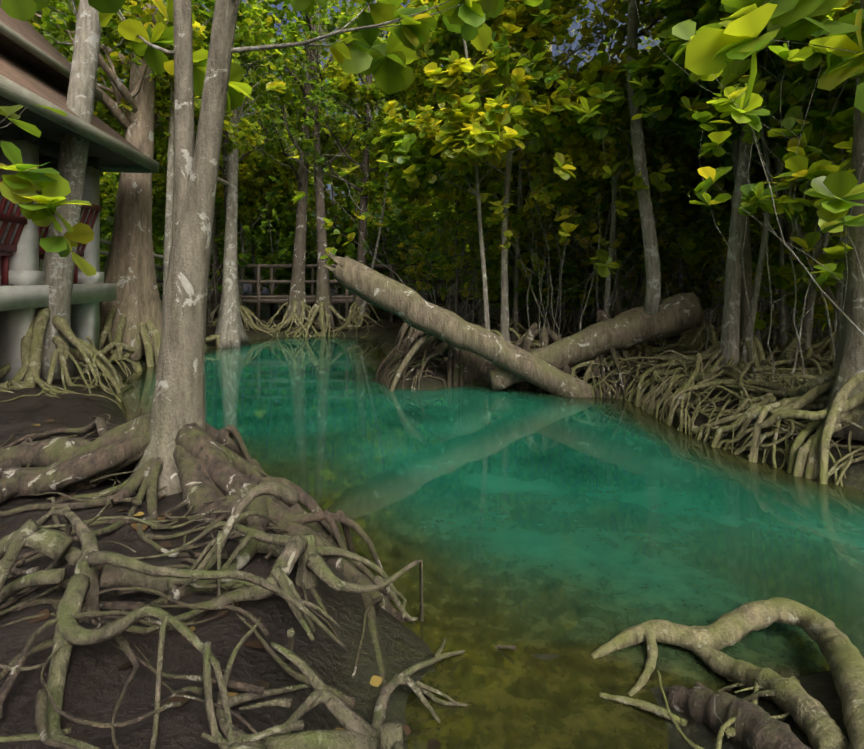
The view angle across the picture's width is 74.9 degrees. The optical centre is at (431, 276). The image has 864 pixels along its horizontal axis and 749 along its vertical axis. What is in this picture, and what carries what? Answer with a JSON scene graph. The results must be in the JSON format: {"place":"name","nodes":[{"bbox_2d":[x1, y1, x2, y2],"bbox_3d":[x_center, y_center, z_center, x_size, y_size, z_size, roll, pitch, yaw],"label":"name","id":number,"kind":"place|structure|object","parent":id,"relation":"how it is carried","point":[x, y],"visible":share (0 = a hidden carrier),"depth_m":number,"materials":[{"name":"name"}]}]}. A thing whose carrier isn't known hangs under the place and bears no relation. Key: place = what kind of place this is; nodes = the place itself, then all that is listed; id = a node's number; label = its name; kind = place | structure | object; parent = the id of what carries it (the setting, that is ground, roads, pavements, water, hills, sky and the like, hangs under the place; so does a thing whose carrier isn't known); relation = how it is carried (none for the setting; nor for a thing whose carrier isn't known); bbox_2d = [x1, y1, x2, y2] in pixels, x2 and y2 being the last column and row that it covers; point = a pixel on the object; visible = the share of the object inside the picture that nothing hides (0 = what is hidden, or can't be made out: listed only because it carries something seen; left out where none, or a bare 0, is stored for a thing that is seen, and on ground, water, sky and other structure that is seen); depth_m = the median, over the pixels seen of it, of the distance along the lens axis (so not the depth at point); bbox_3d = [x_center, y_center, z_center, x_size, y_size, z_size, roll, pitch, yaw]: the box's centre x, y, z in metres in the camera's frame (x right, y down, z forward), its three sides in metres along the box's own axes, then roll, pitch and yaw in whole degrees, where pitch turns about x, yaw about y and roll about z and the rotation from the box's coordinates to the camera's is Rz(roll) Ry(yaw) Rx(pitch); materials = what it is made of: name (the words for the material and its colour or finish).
{"place":"outdoors","nodes":[
{"label":"outdoors","id":0,"kind":"place"},
{"bbox_2d":[0,283,206,344],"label":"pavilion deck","id":1,"kind":"structure","parent":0,"point":[161,303],"depth_m":12.57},
{"bbox_2d":[0,179,100,284],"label":"pavilion bench","id":2,"kind":"object","parent":1,"relation":"on","point":[13,220],"visible":0.23,"depth_m":7.09,"materials":[{"name":"red wood"}]},
{"bbox_2d":[108,0,664,225],"label":"sky","id":3,"kind":"structure","parent":0,"point":[590,5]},
{"bbox_2d":[0,278,863,748],"bbox_3d":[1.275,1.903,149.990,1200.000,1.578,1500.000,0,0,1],"label":"ground","id":4,"kind":"structure","parent":0,"point":[96,680],"depth_m":2.15,"materials":[{"name":"brown soil"}]},
{"bbox_2d":[0,139,116,382],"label":"pavilion posts","id":5,"kind":"object","parent":4,"relation":"on","point":[24,298],"visible":0.6,"depth_m":7.32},
{"bbox_2d":[0,33,142,169],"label":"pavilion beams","id":6,"kind":"structure","parent":5,"relation":"on","point":[48,141],"depth_m":7.73,"materials":[{"name":"brown wood"}]},
{"bbox_2d":[0,0,141,152],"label":"pavilion roof","id":7,"kind":"structure","parent":6,"relation":"on","point":[11,69],"depth_m":7.57,"materials":[{"name":"brown wood"}]},
{"bbox_2d":[0,21,162,268],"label":"roof trim","id":8,"kind":"structure","parent":7,"relation":"attached to","point":[16,93],"depth_m":7.38,"materials":[{"name":"grey wood"}]},
{"bbox_2d":[35,1,169,359],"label":"tree trunk","id":9,"kind":"object","parent":4,"relation":"on","point":[129,268],"visible":0.58,"depth_m":10.26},
{"bbox_2d":[41,264,511,321],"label":"boardwalk","id":10,"kind":"structure","parent":4,"relation":"on","point":[272,298],"depth_m":16.55,"materials":[{"name":"brown wood"}]},
{"bbox_2d":[0,310,810,748],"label":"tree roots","id":11,"kind":"object","parent":4,"relation":"on","point":[218,470],"visible":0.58,"depth_m":3.03,"materials":[{"name":"wood"}]},
{"bbox_2d":[0,482,467,748],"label":"tree roots","id":12,"kind":"object","parent":11,"relation":"on","point":[304,553],"visible":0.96,"depth_m":2.02,"materials":[{"name":"wood"}]},
{"bbox_2d":[0,405,837,748],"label":"leaf litter","id":13,"kind":"object","parent":4,"relation":"on","point":[376,681],"visible":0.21,"depth_m":2.04,"materials":[{"name":"brown plant"}]},
{"bbox_2d":[0,0,863,332],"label":"foliage leaves","id":14,"kind":"object","parent":4,"relation":"on","point":[704,42],"visible":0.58,"depth_m":8.86,"materials":[{"name":"green plant"}]},
{"bbox_2d":[0,300,863,748],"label":"mangrove roots","id":15,"kind":"object","parent":4,"relation":"on","point":[688,366],"visible":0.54,"depth_m":5.30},
{"bbox_2d":[0,0,863,496],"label":"tree","id":16,"kind":"object","parent":4,"relation":"on","point":[178,404],"depth_m":4.97,"materials":[{"name":"green plant"}]},
{"bbox_2d":[39,0,846,379],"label":"tree trunks","id":17,"kind":"object","parent":4,"relation":"on","point":[57,268],"visible":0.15,"depth_m":7.67,"materials":[{"name":"grey wood"}]},
{"bbox_2d":[322,252,703,397],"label":"fallen logs","id":18,"kind":"object","parent":4,"relation":"on","point":[541,368],"visible":0.92,"depth_m":7.70,"materials":[{"name":"grey wood"}]},
{"bbox_2d":[116,336,863,748],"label":"water","id":19,"kind":"structure","parent":0,"point":[570,532],"depth_m":3.60,"materials":[{"name":"teal liquid"}]}
]}

